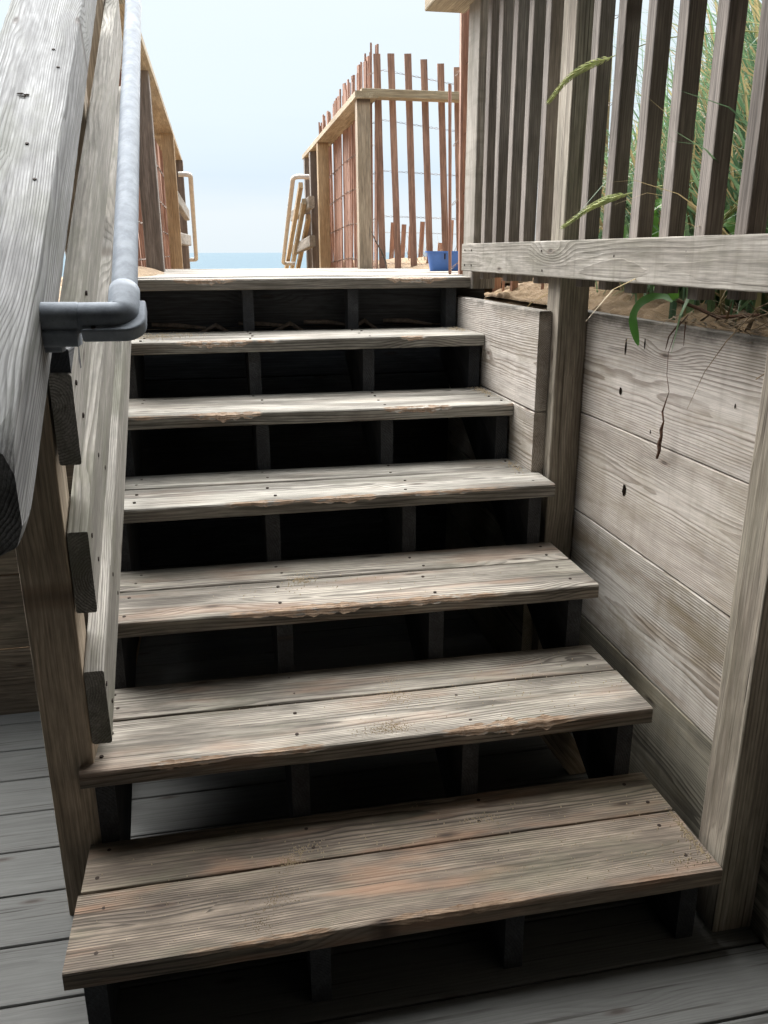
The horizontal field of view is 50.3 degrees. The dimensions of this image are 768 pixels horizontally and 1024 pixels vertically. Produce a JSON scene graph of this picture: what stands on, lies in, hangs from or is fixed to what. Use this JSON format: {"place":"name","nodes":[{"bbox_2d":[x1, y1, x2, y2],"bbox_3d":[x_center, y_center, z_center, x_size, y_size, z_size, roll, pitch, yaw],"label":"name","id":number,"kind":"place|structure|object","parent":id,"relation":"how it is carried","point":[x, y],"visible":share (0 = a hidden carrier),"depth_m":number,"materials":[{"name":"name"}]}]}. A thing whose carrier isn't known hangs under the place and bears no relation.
{"place":"outdoors","nodes":[
{"label":"outdoors","id":0,"kind":"place"},
{"bbox_2d":[62,252,426,276],"bbox_3d":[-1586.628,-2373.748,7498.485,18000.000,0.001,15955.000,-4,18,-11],"label":"sea","id":1,"kind":"structure","parent":0,"point":[238,261],"depth_m":921.82,"materials":[{"name":"liquid"}]},
{"bbox_2d":[0,257,546,663],"bbox_3d":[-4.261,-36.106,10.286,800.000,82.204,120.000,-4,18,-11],"label":"sand","id":2,"kind":"structure","parent":0,"point":[423,261],"depth_m":3.40,"materials":[{"name":"beige sand"}]},
{"bbox_2d":[119,0,191,271],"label":"boardwalk fence","id":3,"kind":"object","parent":2,"relation":"on","point":[155,123],"visible":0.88,"depth_m":4.27,"materials":[{"name":"brown wood"}]},
{"bbox_2d":[119,68,170,268],"bbox_3d":[-1.631,-2.271,5.714,0.073,1.332,5.726,-4,18,-11],"label":"snow fence","id":4,"kind":"object","parent":3,"relation":"attached to","point":[164,222],"visible":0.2,"depth_m":6.64,"materials":[{"name":"red wood"}]},
{"bbox_2d":[178,172,197,261],"bbox_3d":[-1.629,-2.448,6.886,0.106,0.661,1.416,-4,18,-11],"label":"beach handrail","id":5,"kind":"object","parent":2,"relation":"on","point":[192,201],"visible":1,"depth_m":6.68,"materials":[{"name":"beige plastic"}]},
{"bbox_2d":[284,182,310,268],"bbox_3d":[-0.831,-2.475,7.732,0.119,1.076,1.722,-4,18,-12],"label":"beach stair balustrade","id":6,"kind":"object","parent":2,"relation":"on","point":[299,224],"visible":0.62,"depth_m":7.31,"materials":[{"name":"brown wood"}]},
{"bbox_2d":[281,174,308,265],"bbox_3d":[-0.784,-2.480,7.055,0.141,0.696,1.415,-4,18,-11],"label":"beach handrail","id":7,"kind":"object","parent":6,"relation":"attached to","point":[291,192],"visible":1,"depth_m":6.84,"materials":[{"name":"beige plastic"}]},
{"bbox_2d":[138,268,527,290],"bbox_3d":[-0.320,-1.229,4.245,2.120,0.056,2.760,-4,18,-11],"label":"landing","id":8,"kind":"object","parent":2,"relation":"on","point":[265,279],"visible":0.79,"depth_m":2.98,"materials":[{"name":"grey wood"}]},
{"bbox_2d":[60,266,163,285],"bbox_3d":[-1.256,-1.156,3.939,0.400,0.078,1.900,-4,18,-11],"label":"sand drift","id":9,"kind":"object","parent":8,"relation":"on","point":[144,271],"visible":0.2,"depth_m":3.58,"materials":[{"name":"beige sand"}]},
{"bbox_2d":[371,231,386,268],"bbox_3d":[-0.026,-1.617,5.045,0.061,0.221,0.093,-15,23,-40],"label":"dead twig","id":10,"kind":"object","parent":8,"relation":"on","point":[383,256],"visible":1,"depth_m":5.05,"materials":[{"name":"brown wood"}]},
{"bbox_2d":[408,263,428,268],"bbox_3d":[0.585,-1.528,5.067,0.900,0.103,1.100,-4,18,-11],"label":"sand drift","id":11,"kind":"object","parent":8,"relation":"on","point":[424,266],"visible":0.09,"depth_m":4.94,"materials":[{"name":"beige sand"}]},
{"bbox_2d":[425,251,457,270],"bbox_3d":[0.370,-1.311,4.266,0.312,0.098,0.222,1,18,3],"label":"plastic tub","id":12,"kind":"object","parent":8,"relation":"on","point":[437,260],"visible":0.56,"depth_m":4.18,"materials":[{"name":"blue plastic"}]},
{"bbox_2d":[290,88,458,268],"bbox_3d":[0.150,-2.359,6.623,1.525,1.376,3.134,-4,18,-11],"label":"boardwalk fence","id":13,"kind":"object","parent":2,"relation":"on","point":[314,244],"visible":0.66,"depth_m":5.27,"materials":[{"name":"brown wood"}]},
{"bbox_2d":[318,43,378,268],"bbox_3d":[-0.315,-2.472,6.367,0.052,1.554,2.680,-4,18,-11],"label":"snow fence","id":14,"kind":"object","parent":13,"relation":"attached to","point":[349,200],"visible":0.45,"depth_m":6.08,"materials":[{"name":"red wood"}]},
{"bbox_2d":[353,220,455,258],"bbox_3d":[0.241,-2.379,7.511,1.189,0.579,0.028,-4,18,-11],"label":"snow fence","id":15,"kind":"object","parent":2,"relation":"on","point":[403,238],"visible":0.29,"depth_m":7.47,"materials":[{"name":"red wood"}]},
{"bbox_2d":[367,53,458,268],"bbox_3d":[0.607,-2.198,5.265,1.460,1.294,0.097,-4,18,-11],"label":"snow fence","id":16,"kind":"object","parent":2,"relation":"on","point":[427,173],"visible":0.38,"depth_m":5.13,"materials":[{"name":"red wood"}]},
{"bbox_2d":[391,230,543,309],"bbox_3d":[0.411,-1.450,4.583,0.688,0.343,4.659,-1,18,-2],"label":"dry straw","id":17,"kind":"object","parent":2,"relation":"on","point":[425,253],"visible":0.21,"depth_m":6.01,"materials":[{"name":"beige plant"}]},
{"bbox_2d":[448,10,617,291],"bbox_3d":[0.541,-1.488,2.941,0.193,1.491,0.914,-12,21,-32],"label":"snow fence","id":18,"kind":"object","parent":2,"relation":"on","point":[464,47],"visible":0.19,"depth_m":3.24,"materials":[{"name":"red wood"}]},
{"bbox_2d":[601,49,612,208],"bbox_3d":[1.103,-1.694,4.160,0.080,1.201,0.046,-4,18,-11],"label":"timber post","id":19,"kind":"object","parent":2,"relation":"on","point":[608,116],"visible":0.06,"depth_m":4.06,"materials":[{"name":"wood"}]},
{"bbox_2d":[484,281,767,336],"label":"sand bank","id":20,"kind":"structure","parent":2,"relation":"on","point":[620,303],"depth_m":2.23,"materials":[{"name":"beige sand"}]},
{"bbox_2d":[623,198,684,237],"bbox_3d":[0.710,-0.753,2.170,0.072,0.144,0.365,-4,18,-11],"label":"broadleaf weed","id":21,"kind":"object","parent":20,"relation":"on","point":[655,220],"visible":0.14,"depth_m":2.15,"materials":[{"name":"green plant"}]},
{"bbox_2d":[637,300,767,347],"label":"plant litter","id":22,"kind":"object","parent":20,"relation":"on","point":[748,327],"visible":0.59,"depth_m":1.74,"materials":[{"name":"brown plant"}]},
{"bbox_2d":[730,313,767,328],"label":"straw stem","id":23,"kind":"object","parent":22,"relation":"on","point":[748,320],"visible":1,"depth_m":1.56,"materials":[{"name":"beige plant"}]},
{"bbox_2d":[723,209,767,234],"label":"broadleaf weed","id":24,"kind":"object","parent":20,"relation":"on","point":[729,228],"visible":0.05,"depth_m":1.81,"materials":[{"name":"green plant"}]},
{"bbox_2d":[527,0,767,351],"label":"beach grass","id":25,"kind":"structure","parent":2,"relation":"on","point":[742,111],"depth_m":2.13,"materials":[{"name":"green plant"}]},
{"bbox_2d":[559,177,740,229],"bbox_3d":[0.768,-0.667,1.879,0.741,0.190,0.141,6,19,19],"label":"grass stalk","id":26,"kind":"object","parent":25,"relation":"on","point":[606,200],"depth_m":1.93,"materials":[{"name":"green plant"}]},
{"bbox_2d":[545,31,758,104],"bbox_3d":[0.753,-0.906,1.850,0.843,0.302,0.116,9,20,27],"label":"grass stalk","id":27,"kind":"object","parent":25,"relation":"on","point":[585,67],"depth_m":1.95,"materials":[{"name":"green plant"}]},
{"bbox_2d":[723,200,737,223],"bbox_3d":[0.986,-0.730,1.755,0.514,0.227,0.071,-2,18,-6],"label":"grass stalk","id":28,"kind":"object","parent":25,"relation":"on","point":[728,215],"depth_m":1.78,"materials":[{"name":"green plant"}]},
{"bbox_2d":[570,310,767,949],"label":"retaining wall","id":29,"kind":"structure","parent":2,"relation":"on","point":[655,548],"depth_m":1.95,"materials":[{"name":"grey wood"}]},
{"bbox_2d":[656,315,687,458],"bbox_3d":[0.655,-0.282,1.871,0.029,0.332,0.066,-12,21,-33],"label":"hanging root","id":30,"kind":"object","parent":29,"relation":"hanging from","point":[659,442],"visible":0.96,"depth_m":1.89,"materials":[{"name":"plant"}]},
{"bbox_2d":[629,287,761,345],"bbox_3d":[0.683,-0.447,1.837,0.049,0.166,0.310,-16,23,-40],"label":"hanging weed","id":31,"kind":"object","parent":29,"relation":"hanging from","point":[640,303],"visible":0.7,"depth_m":1.88,"materials":[{"name":"green plant"}]},
{"bbox_2d":[687,303,767,408],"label":"straw stem","id":32,"kind":"object","parent":29,"relation":"attached to","point":[727,340],"visible":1,"depth_m":1.60,"materials":[{"name":"brown plant"}]},
{"bbox_2d":[0,0,761,252],"label":"sky","id":33,"kind":"structure","parent":0,"point":[246,87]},
{"bbox_2d":[0,609,767,1023],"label":"deck","id":34,"kind":"structure","parent":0,"point":[630,961],"depth_m":1.68,"materials":[{"name":"grey paint"}]},
{"bbox_2d":[0,465,88,714],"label":"back wall","id":35,"kind":"structure","parent":34,"relation":"on","point":[18,692],"depth_m":2.45,"materials":[{"name":"brown wood"}]},
{"bbox_2d":[0,0,130,914],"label":"stair railing","id":36,"kind":"object","parent":34,"relation":"on","point":[60,67],"visible":0.87,"depth_m":1.61,"materials":[{"name":"grey wood"}]},
{"bbox_2d":[39,0,146,352],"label":"pipe handrail","id":37,"kind":"object","parent":36,"relation":"attached to","point":[120,314],"visible":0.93,"depth_m":1.38,"materials":[{"name":"metal"}]},
{"bbox_2d":[136,275,483,651],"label":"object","id":38,"kind":"structure","parent":34,"relation":"on","point":[225,540],"depth_m":3.17,"materials":[{"name":"brown wood"}]},
{"bbox_2d":[152,318,431,331],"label":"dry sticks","id":39,"kind":"object","parent":38,"relation":"attached to","point":[289,324],"visible":0.62,"depth_m":3.03,"materials":[{"name":"brown wood"}]},
{"bbox_2d":[62,288,722,1023],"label":"wooden stairs","id":40,"kind":"structure","parent":34,"relation":"on","point":[366,888],"depth_m":1.85,"materials":[{"name":"grey wood"}]},
{"bbox_2d":[96,327,710,955],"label":"sand grains","id":41,"kind":"object","parent":40,"relation":"on","point":[300,851],"visible":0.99,"depth_m":1.76,"materials":[{"name":"beige sand"}]},
{"bbox_2d":[445,295,551,652],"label":"retaining wall","id":42,"kind":"structure","parent":34,"relation":"on","point":[514,358],"depth_m":2.64,"materials":[{"name":"grey wood"}]},
{"bbox_2d":[425,0,767,931],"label":"picket fence","id":43,"kind":"object","parent":34,"relation":"on","point":[527,58],"visible":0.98,"depth_m":1.84,"materials":[{"name":"grey wood"}]}
]}

